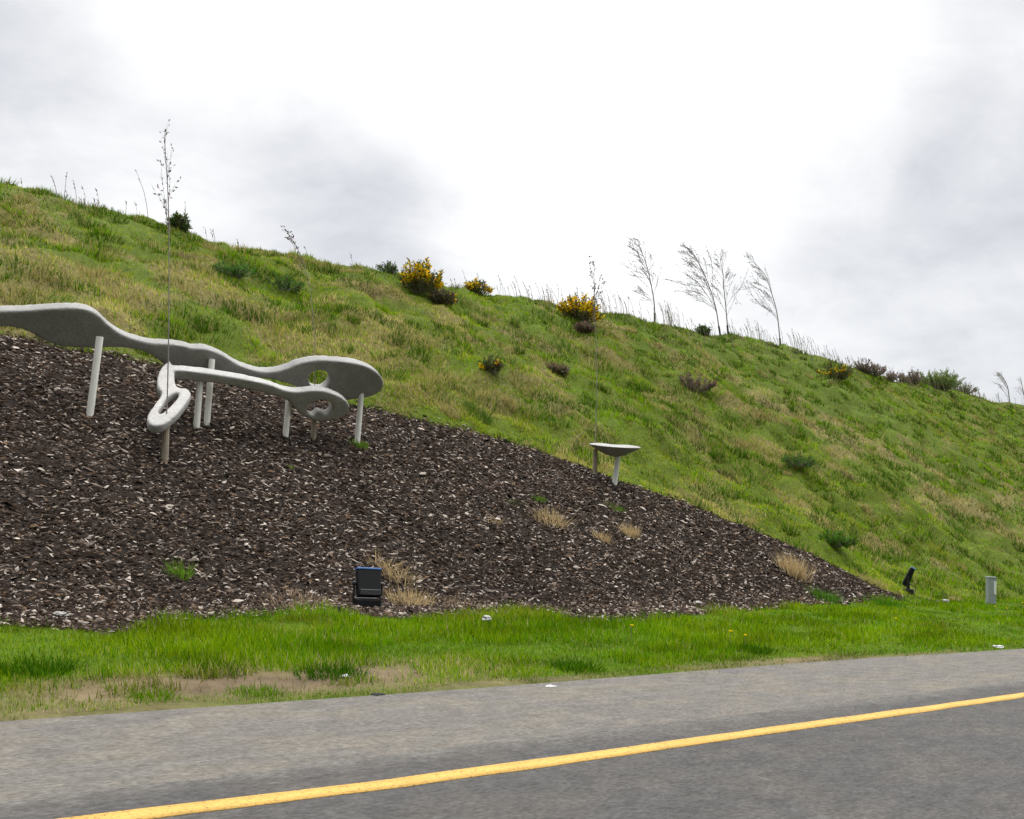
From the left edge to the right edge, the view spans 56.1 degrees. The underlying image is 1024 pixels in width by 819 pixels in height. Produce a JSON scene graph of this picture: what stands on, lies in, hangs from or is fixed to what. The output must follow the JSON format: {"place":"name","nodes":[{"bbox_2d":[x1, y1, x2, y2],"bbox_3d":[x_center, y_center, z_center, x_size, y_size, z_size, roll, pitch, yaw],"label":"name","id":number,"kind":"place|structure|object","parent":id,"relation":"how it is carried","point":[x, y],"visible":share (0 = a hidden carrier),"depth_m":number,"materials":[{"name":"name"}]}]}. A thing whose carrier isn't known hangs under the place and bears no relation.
{"place":"outdoors","nodes":[
{"label":"outdoors","id":0,"kind":"place"},
{"bbox_2d":[0,183,1023,720],"bbox_3d":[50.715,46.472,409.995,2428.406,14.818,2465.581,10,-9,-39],"label":"ground","id":1,"kind":"structure","parent":0,"point":[1006,547],"depth_m":17.72,"materials":[{"name":"green plant"}]},
{"bbox_2d":[0,649,92,680],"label":"grass clump","id":2,"kind":"object","parent":1,"relation":"on","point":[52,668],"visible":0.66,"depth_m":6.59,"materials":[{"name":"green plant"}]},
{"bbox_2d":[123,685,187,702],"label":"grass clump","id":3,"kind":"object","parent":1,"relation":"on","point":[168,695],"visible":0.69,"depth_m":6.29,"materials":[{"name":"green plant"}]},
{"bbox_2d":[152,119,180,461],"bbox_3d":[-4.737,-1.623,13.029,0.654,4.826,0.320,5,-7,-8],"label":"sapling","id":4,"kind":"object","parent":1,"relation":"on","point":[165,446],"visible":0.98,"depth_m":13.04,"materials":[{"name":"grey plant"}]},
{"bbox_2d":[165,211,192,232],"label":"windswept bush","id":5,"kind":"object","parent":1,"relation":"on","point":[178,221],"visible":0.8,"depth_m":27.19,"materials":[{"name":"green plant"}]},
{"bbox_2d":[163,558,199,581],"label":"green tuft","id":6,"kind":"object","parent":1,"relation":"on","point":[180,571],"visible":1,"depth_m":10.23,"materials":[{"name":"green plant"}]},
{"bbox_2d":[0,303,382,442],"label":"abstract sculpture","id":7,"kind":"object","parent":1,"relation":"on","point":[79,325],"visible":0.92,"depth_m":14.24,"materials":[{"name":"grey stone"}]},
{"bbox_2d":[160,649,260,679],"bbox_3d":[-2.273,1.896,7.181,0.644,0.192,0.741,1,-7,22],"label":"grass clump","id":8,"kind":"object","parent":1,"relation":"on","point":[206,662],"visible":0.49,"depth_m":7.17,"materials":[{"name":"green plant"}]},
{"bbox_2d":[211,260,259,277],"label":"leafy clump","id":9,"kind":"object","parent":1,"relation":"on","point":[239,271],"visible":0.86,"depth_m":23.69,"materials":[{"name":"green plant"}]},
{"bbox_2d":[147,362,348,437],"bbox_3d":[-4.151,-0.008,14.526,1.196,1.161,3.882,0,-8,31],"label":"looped sculpture","id":10,"kind":"object","parent":1,"relation":"on","point":[300,399],"visible":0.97,"depth_m":14.38,"materials":[{"name":"concrete"}]},
{"bbox_2d":[222,682,285,699],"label":"grass clump","id":11,"kind":"object","parent":1,"relation":"on","point":[262,689],"visible":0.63,"depth_m":6.72,"materials":[{"name":"green plant"}]},
{"bbox_2d":[264,271,304,292],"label":"leafy clump","id":12,"kind":"object","parent":1,"relation":"on","point":[287,280],"visible":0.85,"depth_m":24.60,"materials":[{"name":"green plant"}]},
{"bbox_2d":[281,225,316,440],"bbox_3d":[-3.567,-1.260,15.922,0.940,3.681,0.244,3,-7,4],"label":"sapling","id":13,"kind":"object","parent":1,"relation":"on","point":[313,428],"visible":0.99,"depth_m":15.95,"materials":[{"name":"brown plant"}]},
{"bbox_2d":[293,656,376,683],"bbox_3d":[-1.386,2.039,7.542,0.789,0.178,0.677,10,-9,-39],"label":"grass clump","id":14,"kind":"object","parent":1,"relation":"on","point":[326,670],"visible":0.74,"depth_m":7.51,"materials":[{"name":"green plant"}]},
{"bbox_2d":[350,439,370,448],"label":"green tuft","id":15,"kind":"object","parent":1,"relation":"on","point":[357,444],"visible":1,"depth_m":16.21,"materials":[{"name":"green plant"}]},
{"bbox_2d":[352,567,383,607],"bbox_3d":[-1.654,2.070,11.033,0.370,0.499,0.244,7,-8,-26],"label":"floodlight","id":16,"kind":"object","parent":1,"relation":"on","point":[368,583],"visible":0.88,"depth_m":10.98,"materials":[{"name":"grey metal"}]},
{"bbox_2d":[363,548,406,571],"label":"straw tuft","id":17,"kind":"object","parent":1,"relation":"on","point":[384,562],"visible":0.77,"depth_m":12.45,"materials":[{"name":"beige plant"}]},
{"bbox_2d":[375,261,398,273],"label":"windswept bush","id":18,"kind":"object","parent":1,"relation":"on","point":[389,267],"visible":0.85,"depth_m":33.24,"materials":[{"name":"green plant"}]},
{"bbox_2d":[382,583,447,606],"bbox_3d":[-1.224,2.229,11.633,0.817,0.351,0.828,10,-9,-39],"label":"straw tuft","id":19,"kind":"object","parent":1,"relation":"on","point":[418,598],"visible":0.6,"depth_m":11.60,"materials":[{"name":"beige plant"}]},
{"bbox_2d":[397,257,446,293],"bbox_3d":[-2.871,-4.268,30.713,1.565,1.283,1.454,-1,-8,36],"label":"gorse bush","id":20,"kind":"object","parent":1,"relation":"on","point":[421,279],"visible":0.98,"depth_m":30.41,"materials":[{"name":"yellow plant"}]},
{"bbox_2d":[428,287,459,305],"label":"gorse bush","id":21,"kind":"object","parent":1,"relation":"on","point":[443,296],"visible":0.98,"depth_m":30.25,"materials":[{"name":"brown plant"}]},
{"bbox_2d":[432,594,491,607],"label":"straw tuft","id":22,"kind":"object","parent":1,"relation":"on","point":[450,599],"visible":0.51,"depth_m":12.00,"materials":[{"name":"brown plant"}]},
{"bbox_2d":[456,392,499,426],"bbox_3d":[-0.732,-0.030,20.299,1.171,0.915,0.967,10,-9,-39],"label":"green tuft","id":23,"kind":"object","parent":1,"relation":"on","point":[483,416],"visible":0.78,"depth_m":20.29,"materials":[{"name":"green plant"}]},
{"bbox_2d":[463,277,494,294],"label":"gorse bush","id":24,"kind":"object","parent":1,"relation":"on","point":[475,285],"visible":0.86,"depth_m":36.52,"materials":[{"name":"yellow plant"}]},
{"bbox_2d":[0,331,960,633],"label":"bark mulch","id":25,"kind":"object","parent":1,"relation":"on","point":[94,617],"visible":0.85,"depth_m":13.54,"materials":[{"name":"brown wood"}]},
{"bbox_2d":[53,611,69,617],"bbox_3d":[-3.735,1.698,7.957,0.079,0.048,0.118,-1,-8,34],"label":"pale stone","id":26,"kind":"object","parent":25,"relation":"on","point":[60,614],"visible":1,"depth_m":7.93,"materials":[{"name":"white stone"}]},
{"bbox_2d":[249,582,352,610],"bbox_3d":[-2.301,2.064,10.585,1.280,0.283,1.090,10,-9,-39],"label":"straw tuft","id":27,"kind":"object","parent":25,"relation":"on","point":[301,599],"visible":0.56,"depth_m":10.60,"materials":[{"name":"brown plant"}]},
{"bbox_2d":[376,558,425,585],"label":"straw tuft","id":28,"kind":"object","parent":25,"relation":"on","point":[391,575],"visible":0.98,"depth_m":12.25,"materials":[{"name":"beige plant"}]},
{"bbox_2d":[526,505,578,529],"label":"straw tuft","id":29,"kind":"object","parent":25,"relation":"on","point":[552,512],"visible":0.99,"depth_m":16.16,"materials":[{"name":"brown plant"}]},
{"bbox_2d":[773,548,817,583],"bbox_3d":[5.489,3.028,18.680,1.239,0.726,1.095,10,-9,-39],"label":"straw tuft","id":30,"kind":"object","parent":25,"relation":"on","point":[791,568],"visible":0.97,"depth_m":18.59,"materials":[{"name":"beige plant"}]},
{"bbox_2d":[482,615,491,621],"bbox_3d":[-0.272,2.284,10.476,0.139,0.077,0.094,10,-9,-39],"label":"crumpled paper","id":31,"kind":"object","parent":1,"relation":"on","point":[488,618],"visible":0.94,"depth_m":10.45,"materials":[{"name":"white paper"}]},
{"bbox_2d":[478,353,504,373],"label":"gorse bush","id":32,"kind":"object","parent":1,"relation":"on","point":[490,365],"visible":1,"depth_m":23.78,"materials":[{"name":"green plant"}]},
{"bbox_2d":[484,516,505,523],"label":"straw tuft","id":33,"kind":"object","parent":1,"relation":"on","point":[496,520],"visible":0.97,"depth_m":15.30,"materials":[{"name":"beige plant"}]},
{"bbox_2d":[0,175,1023,600],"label":"hillside grass","id":34,"kind":"structure","parent":1,"relation":"on","point":[428,379],"depth_m":25.79,"materials":[{"name":"green plant"}]},
{"bbox_2d":[0,592,1023,719],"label":"verge grass","id":35,"kind":"structure","parent":1,"relation":"on","point":[239,636],"depth_m":9.49,"materials":[{"name":"green plant"}]},
{"bbox_2d":[5,181,1023,413],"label":"dry stalks","id":36,"kind":"object","parent":1,"relation":"on","point":[528,296],"visible":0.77,"depth_m":46.40,"materials":[{"name":"beige plant"}]},
{"bbox_2d":[531,492,546,502],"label":"green tuft","id":37,"kind":"object","parent":1,"relation":"on","point":[539,499],"visible":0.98,"depth_m":16.88,"materials":[{"name":"green plant"}]},
{"bbox_2d":[545,361,570,375],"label":"gorse bush","id":38,"kind":"object","parent":1,"relation":"on","point":[560,369],"visible":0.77,"depth_m":26.60,"materials":[{"name":"brown plant"}]},
{"bbox_2d":[541,653,609,675],"bbox_3d":[0.600,2.361,8.934,0.670,0.167,0.686,0,-8,29],"label":"grass clump","id":39,"kind":"object","parent":1,"relation":"on","point":[582,666],"visible":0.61,"depth_m":8.87,"materials":[{"name":"green plant"}]},
{"bbox_2d":[556,292,604,322],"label":"gorse bush","id":40,"kind":"object","parent":1,"relation":"on","point":[573,307],"visible":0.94,"depth_m":36.36,"materials":[{"name":"yellow plant"}]},
{"bbox_2d":[571,319,594,333],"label":"gorse bush","id":41,"kind":"object","parent":1,"relation":"on","point":[586,327],"visible":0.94,"depth_m":34.52,"materials":[{"name":"brown plant"}]},
{"bbox_2d":[587,256,605,475],"bbox_3d":[1.634,-0.880,19.792,0.438,4.639,0.430,0,-8,27],"label":"sapling","id":42,"kind":"object","parent":1,"relation":"on","point":[595,457],"visible":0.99,"depth_m":19.82,"materials":[{"name":"brown plant"}]},
{"bbox_2d":[592,530,613,543],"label":"straw tuft","id":43,"kind":"object","parent":1,"relation":"on","point":[604,539],"visible":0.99,"depth_m":16.16,"materials":[{"name":"beige plant"}]},
{"bbox_2d":[590,443,640,484],"bbox_3d":[2.068,1.175,19.503,1.050,0.996,0.621,4,-7,0],"label":"dish sculpture","id":44,"kind":"object","parent":1,"relation":"on","point":[616,451],"visible":0.99,"depth_m":19.41,"materials":[{"name":"grey stone"}]},
{"bbox_2d":[607,502,628,513],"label":"green tuft","id":45,"kind":"object","parent":1,"relation":"on","point":[620,508],"visible":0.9,"depth_m":18.06,"materials":[{"name":"green plant"}]},
{"bbox_2d":[613,521,643,538],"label":"straw tuft","id":46,"kind":"object","parent":1,"relation":"on","point":[634,533],"visible":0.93,"depth_m":16.95,"materials":[{"name":"beige plant"}]},
{"bbox_2d":[622,235,660,320],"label":"young tree","id":47,"kind":"object","parent":1,"relation":"on","point":[648,272],"visible":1,"depth_m":45.85,"materials":[{"name":"grey plant"}]},
{"bbox_2d":[663,242,720,334],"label":"young tree","id":48,"kind":"object","parent":1,"relation":"on","point":[692,264],"visible":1,"depth_m":49.00,"materials":[{"name":"grey plant"}]},
{"bbox_2d":[677,371,718,392],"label":"bush","id":49,"kind":"object","parent":1,"relation":"on","point":[691,384],"visible":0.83,"depth_m":33.47,"materials":[{"name":"brown plant"}]},
{"bbox_2d":[693,323,710,335],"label":"windswept bush","id":50,"kind":"object","parent":1,"relation":"on","point":[707,330],"visible":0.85,"depth_m":47.70,"materials":[{"name":"green plant"}]},
{"bbox_2d":[707,249,751,332],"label":"young tree","id":51,"kind":"object","parent":1,"relation":"on","point":[727,274],"visible":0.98,"depth_m":49.84,"materials":[{"name":"grey plant"}]},
{"bbox_2d":[728,638,783,656],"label":"grass clump","id":52,"kind":"object","parent":1,"relation":"on","point":[755,647],"visible":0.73,"depth_m":11.05,"materials":[{"name":"green plant"}]},
{"bbox_2d":[744,252,780,344],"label":"young tree","id":53,"kind":"object","parent":1,"relation":"on","point":[764,306],"visible":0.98,"depth_m":52.87,"materials":[{"name":"grey plant"}]},
{"bbox_2d":[780,451,820,468],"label":"leafy clump","id":54,"kind":"object","parent":1,"relation":"on","point":[795,460],"visible":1,"depth_m":29.00,"materials":[{"name":"green plant"}]},
{"bbox_2d":[802,583,844,604],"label":"green tuft","id":55,"kind":"object","parent":1,"relation":"on","point":[823,596],"visible":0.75,"depth_m":17.77,"materials":[{"name":"green plant"}]},
{"bbox_2d":[813,358,852,380],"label":"gorse bush","id":56,"kind":"object","parent":1,"relation":"on","point":[842,373],"visible":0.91,"depth_m":47.70,"materials":[{"name":"yellow plant"}]},
{"bbox_2d":[812,526,859,547],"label":"leafy clump","id":57,"kind":"object","parent":1,"relation":"on","point":[837,539],"visible":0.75,"depth_m":22.03,"materials":[{"name":"green plant"}]},
{"bbox_2d":[854,358,871,372],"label":"bare shrub","id":58,"kind":"object","parent":1,"relation":"on","point":[863,367],"visible":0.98,"depth_m":55.32,"materials":[{"name":"brown plant"}]},
{"bbox_2d":[860,361,886,375],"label":"bare shrub","id":59,"kind":"object","parent":1,"relation":"on","point":[882,370],"visible":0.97,"depth_m":55.09,"materials":[{"name":"brown plant"}]},
{"bbox_2d":[861,592,910,607],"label":"green tuft","id":60,"kind":"object","parent":1,"relation":"on","point":[890,602],"visible":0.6,"depth_m":18.54,"materials":[{"name":"green plant"}]},
{"bbox_2d":[881,371,901,380],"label":"bare shrub","id":61,"kind":"object","parent":1,"relation":"on","point":[890,376],"visible":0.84,"depth_m":56.88,"materials":[{"name":"brown plant"}]},
{"bbox_2d":[898,373,908,383],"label":"bare shrub","id":62,"kind":"object","parent":1,"relation":"on","point":[901,380],"visible":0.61,"depth_m":64.52,"materials":[{"name":"brown plant"}]},
{"bbox_2d":[902,566,915,594],"bbox_3d":[8.996,3.883,21.745,0.284,0.651,0.410,1,-7,24],"label":"floodlight","id":63,"kind":"object","parent":1,"relation":"on","point":[907,578],"visible":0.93,"depth_m":21.61,"materials":[{"name":"grey metal"}]},
{"bbox_2d":[904,369,923,382],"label":"bare shrub","id":64,"kind":"object","parent":1,"relation":"on","point":[913,376],"visible":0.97,"depth_m":62.87,"materials":[{"name":"brown plant"}]},
{"bbox_2d":[918,367,965,390],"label":"green bush","id":65,"kind":"object","parent":1,"relation":"on","point":[946,380],"visible":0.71,"depth_m":63.55,"materials":[{"name":"green plant"}]},
{"bbox_2d":[949,382,979,393],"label":"green bush","id":66,"kind":"object","parent":1,"relation":"on","point":[965,387],"visible":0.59,"depth_m":67.80,"materials":[{"name":"green plant"}]},
{"bbox_2d":[985,576,996,603],"bbox_3d":[11.261,4.280,22.576,0.245,0.687,0.126,6,-7,-18],"label":"roadside marker","id":67,"kind":"object","parent":1,"relation":"on","point":[990,595],"visible":0.81,"depth_m":22.53,"materials":[{"name":"grey plastic"}]},
{"bbox_2d":[993,371,1009,402],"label":"young tree","id":68,"kind":"object","parent":1,"relation":"on","point":[999,375],"visible":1,"depth_m":78.03,"materials":[{"name":"grey plant"}]},
{"bbox_2d":[1014,378,1023,398],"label":"young tree","id":69,"kind":"object","parent":1,"relation":"on","point":[1020,388],"visible":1,"depth_m":79.22,"materials":[{"name":"grey plant"}]},
{"bbox_2d":[0,681,1023,818],"bbox_3d":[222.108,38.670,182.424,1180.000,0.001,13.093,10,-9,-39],"label":"road","id":70,"kind":"structure","parent":0,"point":[964,762],"depth_m":5.19,"materials":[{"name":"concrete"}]},
{"bbox_2d":[58,692,1023,818],"bbox_3d":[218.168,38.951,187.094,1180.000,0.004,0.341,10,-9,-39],"label":"edge line","id":71,"kind":"object","parent":70,"relation":"on","point":[222,804],"visible":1,"depth_m":5.04,"materials":[{"name":"paint"}]},
{"bbox_2d":[0,649,1023,801],"bbox_3d":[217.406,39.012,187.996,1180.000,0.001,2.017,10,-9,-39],"label":"hard shoulder","id":72,"kind":"object","parent":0,"point":[47,757],"visible":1,"depth_m":6.18},
{"bbox_2d":[371,693,384,695],"bbox_3d":[-0.982,2.081,7.010,0.121,0.027,0.084,10,-9,-39],"label":"rubber scrap","id":73,"kind":"object","parent":72,"relation":"on","point":[375,694],"visible":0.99,"depth_m":6.99,"materials":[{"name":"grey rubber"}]},
{"bbox_2d":[719,669,740,672],"bbox_3d":[2.153,2.604,9.528,0.331,0.023,0.212,10,-9,-39],"label":"rubber scrap","id":74,"kind":"object","parent":72,"relation":"on","point":[729,671],"visible":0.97,"depth_m":9.50,"materials":[{"name":"rubber"}]},
{"bbox_2d":[0,0,1023,404],"label":"sky","id":75,"kind":"structure","parent":0,"point":[866,155],"materials":[{"name":"white"}]}
]}

